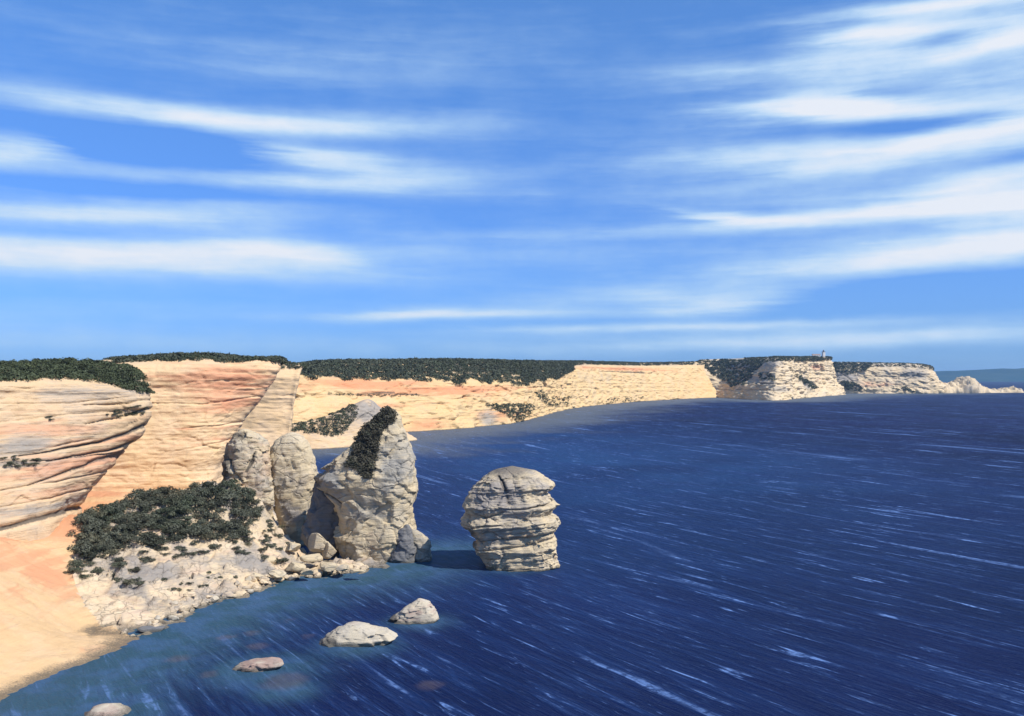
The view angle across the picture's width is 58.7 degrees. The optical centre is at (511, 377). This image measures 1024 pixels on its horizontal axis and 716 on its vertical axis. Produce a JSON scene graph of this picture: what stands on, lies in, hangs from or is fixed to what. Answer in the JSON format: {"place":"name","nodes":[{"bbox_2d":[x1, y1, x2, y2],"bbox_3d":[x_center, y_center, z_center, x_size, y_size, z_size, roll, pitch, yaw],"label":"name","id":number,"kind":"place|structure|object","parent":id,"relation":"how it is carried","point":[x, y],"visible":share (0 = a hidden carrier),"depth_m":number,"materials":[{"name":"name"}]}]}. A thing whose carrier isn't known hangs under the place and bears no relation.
{"place":"outdoors","nodes":[
{"label":"outdoors","id":0,"kind":"place"},
{"bbox_2d":[0,491,138,700],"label":"beach","id":1,"kind":"structure","parent":0,"point":[50,625],"depth_m":212.07,"materials":[{"name":"beige sand"}]},
{"bbox_2d":[0,366,152,540],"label":"cliff","id":2,"kind":"structure","parent":0,"point":[78,445],"depth_m":266.84,"materials":[{"name":"stone"}]},
{"bbox_2d":[0,357,155,393],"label":"scrub","id":3,"kind":"object","parent":2,"relation":"on","point":[84,369],"visible":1,"depth_m":286.89,"materials":[{"name":"green plant"}]},
{"bbox_2d":[91,357,280,492],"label":"headland","id":4,"kind":"structure","parent":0,"point":[200,410],"depth_m":413.51,"materials":[{"name":"stone"}]},
{"bbox_2d":[101,351,288,364],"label":"scrub","id":5,"kind":"object","parent":4,"relation":"on","point":[214,356],"visible":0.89,"depth_m":429.51,"materials":[{"name":"green plant"}]},
{"bbox_2d":[71,478,389,637],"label":"hill","id":6,"kind":"structure","parent":0,"point":[109,602],"depth_m":254.50,"materials":[{"name":"stone"}]},
{"bbox_2d":[67,559,84,566],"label":"shrub","id":7,"kind":"object","parent":6,"relation":"on","point":[74,562],"visible":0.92,"depth_m":246.30,"materials":[{"name":"green plant"}]},
{"bbox_2d":[67,563,86,570],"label":"shrub","id":8,"kind":"object","parent":6,"relation":"on","point":[78,565],"visible":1,"depth_m":243.96,"materials":[{"name":"green plant"}]},
{"bbox_2d":[67,542,92,555],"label":"shrub","id":9,"kind":"object","parent":6,"relation":"on","point":[84,547],"visible":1,"depth_m":251.55,"materials":[{"name":"green plant"}]},
{"bbox_2d":[73,517,95,525],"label":"shrub","id":10,"kind":"object","parent":6,"relation":"on","point":[87,521],"visible":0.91,"depth_m":261.95,"materials":[{"name":"green plant"}]},
{"bbox_2d":[73,513,95,523],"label":"shrub","id":11,"kind":"object","parent":6,"relation":"on","point":[78,517],"visible":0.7,"depth_m":264.10,"materials":[{"name":"green plant"}]},
{"bbox_2d":[75,531,98,542],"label":"shrub","id":12,"kind":"object","parent":6,"relation":"on","point":[83,535],"visible":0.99,"depth_m":258.13,"materials":[{"name":"green plant"}]},
{"bbox_2d":[78,523,102,532],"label":"shrub","id":13,"kind":"object","parent":6,"relation":"on","point":[87,528],"visible":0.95,"depth_m":259.35,"materials":[{"name":"green plant"}]},
{"bbox_2d":[84,507,107,516],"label":"shrub","id":14,"kind":"object","parent":6,"relation":"on","point":[96,511],"visible":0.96,"depth_m":268.21,"materials":[{"name":"green plant"}]},
{"bbox_2d":[88,520,106,528],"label":"shrub","id":15,"kind":"object","parent":6,"relation":"on","point":[97,523],"visible":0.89,"depth_m":261.75,"materials":[{"name":"green plant"}]},
{"bbox_2d":[91,504,114,512],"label":"shrub","id":16,"kind":"object","parent":6,"relation":"on","point":[107,507],"visible":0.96,"depth_m":271.19,"materials":[{"name":"green plant"}]},
{"bbox_2d":[98,532,113,541],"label":"shrub","id":17,"kind":"object","parent":6,"relation":"on","point":[105,538],"visible":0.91,"depth_m":260.46,"materials":[{"name":"green plant"}]},
{"bbox_2d":[103,548,119,556],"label":"shrub","id":18,"kind":"object","parent":6,"relation":"on","point":[114,551],"visible":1,"depth_m":254.97,"materials":[{"name":"green plant"}]},
{"bbox_2d":[107,530,128,534],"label":"shrub","id":19,"kind":"object","parent":6,"relation":"on","point":[113,532],"visible":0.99,"depth_m":262.65,"materials":[{"name":"green plant"}]},
{"bbox_2d":[111,561,127,568],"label":"shrub","id":20,"kind":"object","parent":6,"relation":"on","point":[118,564],"visible":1,"depth_m":247.01,"materials":[{"name":"green plant"}]},
{"bbox_2d":[112,523,132,530],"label":"shrub","id":21,"kind":"object","parent":6,"relation":"on","point":[119,527],"visible":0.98,"depth_m":264.62,"materials":[{"name":"green plant"}]},
{"bbox_2d":[113,498,131,507],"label":"shrub","id":22,"kind":"object","parent":6,"relation":"on","point":[123,502],"visible":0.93,"depth_m":276.62,"materials":[{"name":"green plant"}]},
{"bbox_2d":[112,515,135,524],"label":"shrub","id":23,"kind":"object","parent":6,"relation":"on","point":[120,520],"visible":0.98,"depth_m":267.32,"materials":[{"name":"green plant"}]},
{"bbox_2d":[114,535,133,544],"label":"shrub","id":24,"kind":"object","parent":6,"relation":"on","point":[125,538],"visible":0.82,"depth_m":260.98,"materials":[{"name":"green plant"}]},
{"bbox_2d":[114,502,135,511],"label":"shrub","id":25,"kind":"object","parent":6,"relation":"on","point":[124,508],"visible":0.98,"depth_m":275.42,"materials":[{"name":"green plant"}]},
{"bbox_2d":[118,513,137,520],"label":"shrub","id":26,"kind":"object","parent":6,"relation":"on","point":[124,516],"visible":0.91,"depth_m":269.21,"materials":[{"name":"green plant"}]},
{"bbox_2d":[122,578,134,585],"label":"shrub","id":27,"kind":"object","parent":6,"relation":"on","point":[129,581],"visible":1,"depth_m":240.19,"materials":[{"name":"green plant"}]},
{"bbox_2d":[125,491,148,499],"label":"shrub","id":28,"kind":"object","parent":6,"relation":"on","point":[142,494],"visible":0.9,"depth_m":282.54,"materials":[{"name":"green plant"}]},
{"bbox_2d":[127,488,147,497],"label":"shrub","id":29,"kind":"object","parent":6,"relation":"on","point":[131,494],"visible":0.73,"depth_m":283.53,"materials":[{"name":"green plant"}]},
{"bbox_2d":[131,532,150,543],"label":"shrub","id":30,"kind":"object","parent":6,"relation":"on","point":[138,538],"visible":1,"depth_m":259.81,"materials":[{"name":"green plant"}]},
{"bbox_2d":[134,513,149,519],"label":"shrub","id":31,"kind":"object","parent":6,"relation":"on","point":[143,514],"visible":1,"depth_m":269.94,"materials":[{"name":"green plant"}]},
{"bbox_2d":[130,497,153,504],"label":"shrub","id":32,"kind":"object","parent":6,"relation":"on","point":[136,500],"visible":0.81,"depth_m":278.84,"materials":[{"name":"green plant"}]},
{"bbox_2d":[133,499,154,510],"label":"shrub","id":33,"kind":"object","parent":6,"relation":"on","point":[141,505],"visible":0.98,"depth_m":276.67,"materials":[{"name":"green plant"}]},
{"bbox_2d":[136,518,155,526],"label":"shrub","id":34,"kind":"object","parent":6,"relation":"on","point":[147,522],"visible":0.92,"depth_m":269.25,"materials":[{"name":"green plant"}]},
{"bbox_2d":[137,625,165,632],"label":"boulder","id":35,"kind":"object","parent":6,"relation":"on","point":[150,628],"visible":0.99,"depth_m":214.46,"materials":[{"name":"grey stone"}]},
{"bbox_2d":[143,514,164,521],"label":"shrub","id":36,"kind":"object","parent":6,"relation":"on","point":[154,516],"visible":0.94,"depth_m":271.28,"materials":[{"name":"green plant"}]},
{"bbox_2d":[144,533,165,539],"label":"shrub","id":37,"kind":"object","parent":6,"relation":"on","point":[153,536],"visible":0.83,"depth_m":262.23,"materials":[{"name":"green plant"}]},
{"bbox_2d":[144,535,166,545],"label":"shrub","id":38,"kind":"object","parent":6,"relation":"on","point":[157,540],"visible":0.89,"depth_m":259.81,"materials":[{"name":"green plant"}]},
{"bbox_2d":[141,494,170,502],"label":"shrub","id":39,"kind":"object","parent":6,"relation":"on","point":[160,500],"visible":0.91,"depth_m":280.61,"materials":[{"name":"green plant"}]},
{"bbox_2d":[156,486,174,493],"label":"shrub","id":40,"kind":"object","parent":6,"relation":"on","point":[166,488],"visible":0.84,"depth_m":285.80,"materials":[{"name":"green plant"}]},
{"bbox_2d":[157,511,178,518],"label":"shrub","id":41,"kind":"object","parent":6,"relation":"on","point":[171,514],"visible":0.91,"depth_m":277.61,"materials":[{"name":"green plant"}]},
{"bbox_2d":[159,492,179,501],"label":"shrub","id":42,"kind":"object","parent":6,"relation":"on","point":[172,496],"visible":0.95,"depth_m":283.86,"materials":[{"name":"green plant"}]},
{"bbox_2d":[161,528,182,533],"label":"shrub","id":43,"kind":"object","parent":6,"relation":"on","point":[174,531],"visible":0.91,"depth_m":267.10,"materials":[{"name":"green plant"}]},
{"bbox_2d":[163,522,183,532],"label":"shrub","id":44,"kind":"object","parent":6,"relation":"on","point":[175,525],"visible":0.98,"depth_m":268.81,"materials":[{"name":"green plant"}]},
{"bbox_2d":[166,532,187,542],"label":"shrub","id":45,"kind":"object","parent":6,"relation":"on","point":[176,537],"visible":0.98,"depth_m":266.94,"materials":[{"name":"green plant"}]},
{"bbox_2d":[172,499,193,509],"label":"shrub","id":46,"kind":"object","parent":6,"relation":"on","point":[185,506],"visible":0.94,"depth_m":280.02,"materials":[{"name":"green plant"}]},
{"bbox_2d":[175,488,191,496],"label":"shrub","id":47,"kind":"object","parent":6,"relation":"on","point":[180,492],"visible":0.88,"depth_m":287.79,"materials":[{"name":"green plant"}]},
{"bbox_2d":[174,520,193,526],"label":"shrub","id":48,"kind":"object","parent":6,"relation":"on","point":[184,523],"visible":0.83,"depth_m":273.29,"materials":[{"name":"green plant"}]},
{"bbox_2d":[183,591,196,596],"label":"boulder","id":49,"kind":"object","parent":6,"relation":"on","point":[190,594],"visible":1,"depth_m":238.65,"materials":[{"name":"stone"}]},
{"bbox_2d":[179,495,201,506],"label":"shrub","id":50,"kind":"object","parent":6,"relation":"on","point":[196,498],"visible":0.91,"depth_m":284.52,"materials":[{"name":"green plant"}]},
{"bbox_2d":[183,525,206,536],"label":"shrub","id":51,"kind":"object","parent":6,"relation":"on","point":[202,530],"visible":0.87,"depth_m":272.18,"materials":[{"name":"green plant"}]},
{"bbox_2d":[194,523,211,535],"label":"shrub","id":52,"kind":"object","parent":6,"relation":"on","point":[207,529],"visible":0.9,"depth_m":274.04,"materials":[{"name":"green plant"}]},
{"bbox_2d":[198,523,218,530],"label":"shrub","id":53,"kind":"object","parent":6,"relation":"on","point":[213,525],"visible":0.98,"depth_m":275.46,"materials":[{"name":"green plant"}]},
{"bbox_2d":[200,530,218,541],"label":"shrub","id":54,"kind":"object","parent":6,"relation":"on","point":[211,535],"visible":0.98,"depth_m":272.58,"materials":[{"name":"green plant"}]},
{"bbox_2d":[201,480,217,487],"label":"shrub","id":55,"kind":"object","parent":6,"relation":"on","point":[208,484],"visible":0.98,"depth_m":295.80,"materials":[{"name":"green plant"}]},
{"bbox_2d":[199,489,223,499],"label":"shrub","id":56,"kind":"object","parent":6,"relation":"on","point":[202,494],"visible":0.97,"depth_m":290.96,"materials":[{"name":"green plant"}]},
{"bbox_2d":[204,512,221,522],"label":"shrub","id":57,"kind":"object","parent":6,"relation":"on","point":[214,515],"visible":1,"depth_m":281.42,"materials":[{"name":"green plant"}]},
{"bbox_2d":[203,484,222,493],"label":"shrub","id":58,"kind":"object","parent":6,"relation":"on","point":[216,486],"visible":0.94,"depth_m":293.02,"materials":[{"name":"green plant"}]},
{"bbox_2d":[206,499,226,506],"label":"shrub","id":59,"kind":"object","parent":6,"relation":"on","point":[212,501],"visible":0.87,"depth_m":288.70,"materials":[{"name":"green plant"}]},
{"bbox_2d":[218,479,234,488],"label":"shrub","id":60,"kind":"object","parent":6,"relation":"on","point":[227,483],"visible":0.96,"depth_m":301.93,"materials":[{"name":"green plant"}]},
{"bbox_2d":[224,519,240,528],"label":"shrub","id":61,"kind":"object","parent":6,"relation":"on","point":[228,523],"visible":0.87,"depth_m":282.03,"materials":[{"name":"green plant"}]},
{"bbox_2d":[224,501,247,507],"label":"shrub","id":62,"kind":"object","parent":6,"relation":"on","point":[238,505],"visible":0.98,"depth_m":293.40,"materials":[{"name":"green plant"}]},
{"bbox_2d":[224,491,249,501],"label":"shrub","id":63,"kind":"object","parent":6,"relation":"on","point":[245,494],"visible":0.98,"depth_m":294.42,"materials":[{"name":"green plant"}]},
{"bbox_2d":[228,527,247,536],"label":"shrub","id":64,"kind":"object","parent":6,"relation":"on","point":[235,533],"visible":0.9,"depth_m":282.26,"materials":[{"name":"green plant"}]},
{"bbox_2d":[229,508,250,518],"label":"shrub","id":65,"kind":"object","parent":6,"relation":"on","point":[242,512],"visible":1,"depth_m":289.14,"materials":[{"name":"green plant"}]},
{"bbox_2d":[234,486,255,496],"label":"shrub","id":66,"kind":"object","parent":6,"relation":"on","point":[242,490],"visible":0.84,"depth_m":298.94,"materials":[{"name":"green plant"}]},
{"bbox_2d":[221,429,274,516],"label":"rock pillar","id":67,"kind":"object","parent":6,"relation":"on","point":[246,462],"visible":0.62,"depth_m":313.00,"materials":[{"name":"stone"}]},
{"bbox_2d":[261,556,277,564],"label":"boulder","id":68,"kind":"object","parent":6,"relation":"on","point":[272,559],"visible":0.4,"depth_m":277.88,"materials":[{"name":"stone"}]},
{"bbox_2d":[269,570,285,577],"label":"boulder","id":69,"kind":"object","parent":6,"relation":"on","point":[277,573],"visible":1,"depth_m":264.21,"materials":[{"name":"stone"}]},
{"bbox_2d":[286,542,300,551],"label":"boulder","id":70,"kind":"object","parent":6,"relation":"on","point":[292,547],"visible":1,"depth_m":292.35,"materials":[{"name":"stone"}]},
{"bbox_2d":[270,432,317,545],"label":"rock pillar","id":71,"kind":"object","parent":6,"relation":"on","point":[294,471],"visible":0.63,"depth_m":320.90,"materials":[{"name":"stone"}]},
{"bbox_2d":[285,562,305,571],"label":"boulder","id":72,"kind":"object","parent":6,"relation":"on","point":[295,567],"visible":0.96,"depth_m":273.69,"materials":[{"name":"stone"}]},
{"bbox_2d":[300,568,313,574],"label":"boulder","id":73,"kind":"object","parent":6,"relation":"on","point":[305,571],"visible":1,"depth_m":266.91,"materials":[{"name":"stone"}]},
{"bbox_2d":[300,553,322,562],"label":"boulder","id":74,"kind":"object","parent":6,"relation":"on","point":[311,558],"visible":1,"depth_m":280.74,"materials":[{"name":"stone"}]},
{"bbox_2d":[308,533,326,552],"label":"boulder","id":75,"kind":"object","parent":6,"relation":"on","point":[317,542],"visible":0.96,"depth_m":291.90,"materials":[{"name":"stone"}]},
{"bbox_2d":[300,482,338,558],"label":"rock slab","id":76,"kind":"object","parent":6,"relation":"on","point":[322,518],"visible":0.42,"depth_m":302.49,"materials":[{"name":"grey stone"}]},
{"bbox_2d":[320,561,336,571],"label":"boulder","id":77,"kind":"object","parent":6,"relation":"on","point":[328,566],"visible":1,"depth_m":273.18,"materials":[{"name":"stone"}]},
{"bbox_2d":[322,541,336,558],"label":"boulder","id":78,"kind":"object","parent":6,"relation":"on","point":[329,551],"visible":0.94,"depth_m":291.18,"materials":[{"name":"stone"}]},
{"bbox_2d":[335,564,348,570],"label":"boulder","id":79,"kind":"object","parent":6,"relation":"on","point":[343,567],"visible":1,"depth_m":272.16,"materials":[{"name":"stone"}]},
{"bbox_2d":[390,524,416,562],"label":"boulder","id":80,"kind":"object","parent":6,"relation":"on","point":[405,550],"visible":0.87,"depth_m":294.86,"materials":[{"name":"grey stone"}]},
{"bbox_2d":[412,529,431,561],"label":"boulder","id":81,"kind":"object","parent":6,"relation":"on","point":[422,542],"visible":0.73,"depth_m":296.56,"materials":[{"name":"stone"}]},
{"bbox_2d":[240,363,302,453],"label":"buttress","id":82,"kind":"structure","parent":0,"point":[269,417],"depth_m":642.71,"materials":[{"name":"stone"}]},
{"bbox_2d":[281,361,308,369],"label":"scrub","id":83,"kind":"object","parent":82,"relation":"on","point":[302,364],"visible":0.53,"depth_m":656.99,"materials":[{"name":"green plant"}]},
{"bbox_2d":[291,399,416,449],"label":"knoll","id":84,"kind":"structure","parent":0,"point":[368,409],"depth_m":789.88,"materials":[{"name":"stone"}]},
{"bbox_2d":[291,404,358,436],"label":"scrub","id":85,"kind":"object","parent":84,"relation":"on","point":[349,409],"visible":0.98,"depth_m":787.71,"materials":[{"name":"green plant"}]},
{"bbox_2d":[292,361,717,431],"bbox_3d":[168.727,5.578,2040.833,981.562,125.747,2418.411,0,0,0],"label":"long cliff","id":86,"kind":"structure","parent":0,"point":[436,404],"depth_m":1157.86,"materials":[{"name":"beige stone"}]},
{"bbox_2d":[328,392,416,396],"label":"scrub","id":87,"kind":"object","parent":86,"relation":"on","point":[371,395],"visible":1,"depth_m":991.92,"materials":[{"name":"green plant"}]},
{"bbox_2d":[297,357,575,385],"bbox_3d":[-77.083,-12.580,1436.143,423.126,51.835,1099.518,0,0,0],"label":"scrub","id":88,"kind":"object","parent":86,"relation":"on","point":[394,368],"visible":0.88,"depth_m":1135.79,"materials":[{"name":"green plant"}]},
{"bbox_2d":[485,390,643,421],"bbox_3d":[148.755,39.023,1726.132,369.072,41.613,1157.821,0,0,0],"label":"scrub","id":89,"kind":"object","parent":86,"relation":"on","point":[508,410],"visible":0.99,"depth_m":1241.26,"materials":[{"name":"green plant"}]},
{"bbox_2d":[571,359,705,365],"bbox_3d":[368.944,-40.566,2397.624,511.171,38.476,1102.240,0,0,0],"label":"scrub","id":90,"kind":"object","parent":86,"relation":"on","point":[577,362],"visible":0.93,"depth_m":2346.28,"materials":[{"name":"green plant"}]},
{"bbox_2d":[0,382,1023,715],"bbox_3d":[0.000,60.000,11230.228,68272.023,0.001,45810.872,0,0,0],"label":"sea","id":91,"kind":"structure","parent":0,"point":[854,554],"depth_m":254.17,"materials":[{"name":"liquid"}]},
{"bbox_2d":[84,703,130,715],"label":"sea rock","id":92,"kind":"object","parent":91,"relation":"in","point":[112,709],"visible":0.93,"depth_m":161.92,"materials":[{"name":"beige stone"}]},
{"bbox_2d":[232,657,283,671],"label":"sea rock","id":93,"kind":"object","parent":91,"relation":"in","point":[262,664],"visible":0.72,"depth_m":186.39,"materials":[{"name":"beige stone"}]},
{"bbox_2d":[319,621,397,647],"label":"sea rock","id":94,"kind":"object","parent":91,"relation":"in","point":[356,634],"visible":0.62,"depth_m":203.98,"materials":[{"name":"beige stone"}]},
{"bbox_2d":[314,410,417,561],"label":"sea stack","id":95,"kind":"object","parent":91,"relation":"in","point":[375,513],"visible":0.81,"depth_m":295.40,"materials":[{"name":"stone"}]},
{"bbox_2d":[343,405,397,478],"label":"scrub","id":96,"kind":"object","parent":95,"relation":"on","point":[368,441],"visible":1,"depth_m":295.70,"materials":[{"name":"green plant"}]},
{"bbox_2d":[389,598,438,624],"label":"sea rock","id":97,"kind":"object","parent":91,"relation":"in","point":[420,611],"visible":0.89,"depth_m":222.62,"materials":[{"name":"beige stone"}]},
{"bbox_2d":[460,466,560,571],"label":"sea stack","id":98,"kind":"object","parent":91,"relation":"in","point":[510,521],"visible":0.95,"depth_m":281.37,"materials":[{"name":"stone"}]},
{"bbox_2d":[0,0,1023,370],"label":"sky","id":99,"kind":"structure","parent":0,"point":[295,180],"materials":[{"name":"blue"}]},
{"bbox_2d":[698,357,845,400],"bbox_3d":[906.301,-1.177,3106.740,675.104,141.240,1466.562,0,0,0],"label":"cape","id":100,"kind":"object","parent":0,"point":[787,384],"visible":0.81,"depth_m":2634.50,"materials":[{"name":"stone"}]},
{"bbox_2d":[701,358,818,388],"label":"scrub","id":101,"kind":"object","parent":100,"relation":"on","point":[753,364],"visible":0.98,"depth_m":2798.59,"materials":[{"name":"green plant"}]},
{"bbox_2d":[744,355,832,364],"bbox_3d":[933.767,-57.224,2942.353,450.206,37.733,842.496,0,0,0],"label":"scrub","id":102,"kind":"object","parent":100,"relation":"on","point":[798,358],"visible":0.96,"depth_m":2689.53,"materials":[{"name":"green plant"}]},
{"bbox_2d":[833,362,945,393],"bbox_3d":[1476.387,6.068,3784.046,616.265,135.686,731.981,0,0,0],"label":"headland","id":103,"kind":"structure","parent":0,"point":[875,379],"depth_m":3451.93,"materials":[{"name":"stone"}]},
{"bbox_2d":[833,361,915,391],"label":"scrub","id":104,"kind":"object","parent":103,"relation":"on","point":[851,369],"visible":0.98,"depth_m":3468.05,"materials":[{"name":"green plant"}]},
{"bbox_2d":[833,361,933,370],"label":"scrub","id":105,"kind":"object","parent":103,"relation":"on","point":[899,364],"visible":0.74,"depth_m":3492.58,"materials":[{"name":"green plant"}]},
{"bbox_2d":[934,368,1023,381],"bbox_3d":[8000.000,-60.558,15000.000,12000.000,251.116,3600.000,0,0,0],"label":"hills","id":106,"kind":"structure","parent":0,"point":[1000,375],"depth_m":13650.83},
{"bbox_2d":[941,376,1023,392],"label":"rocky point","id":107,"kind":"structure","parent":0,"point":[965,384],"depth_m":3538.84,"materials":[{"name":"stone"}]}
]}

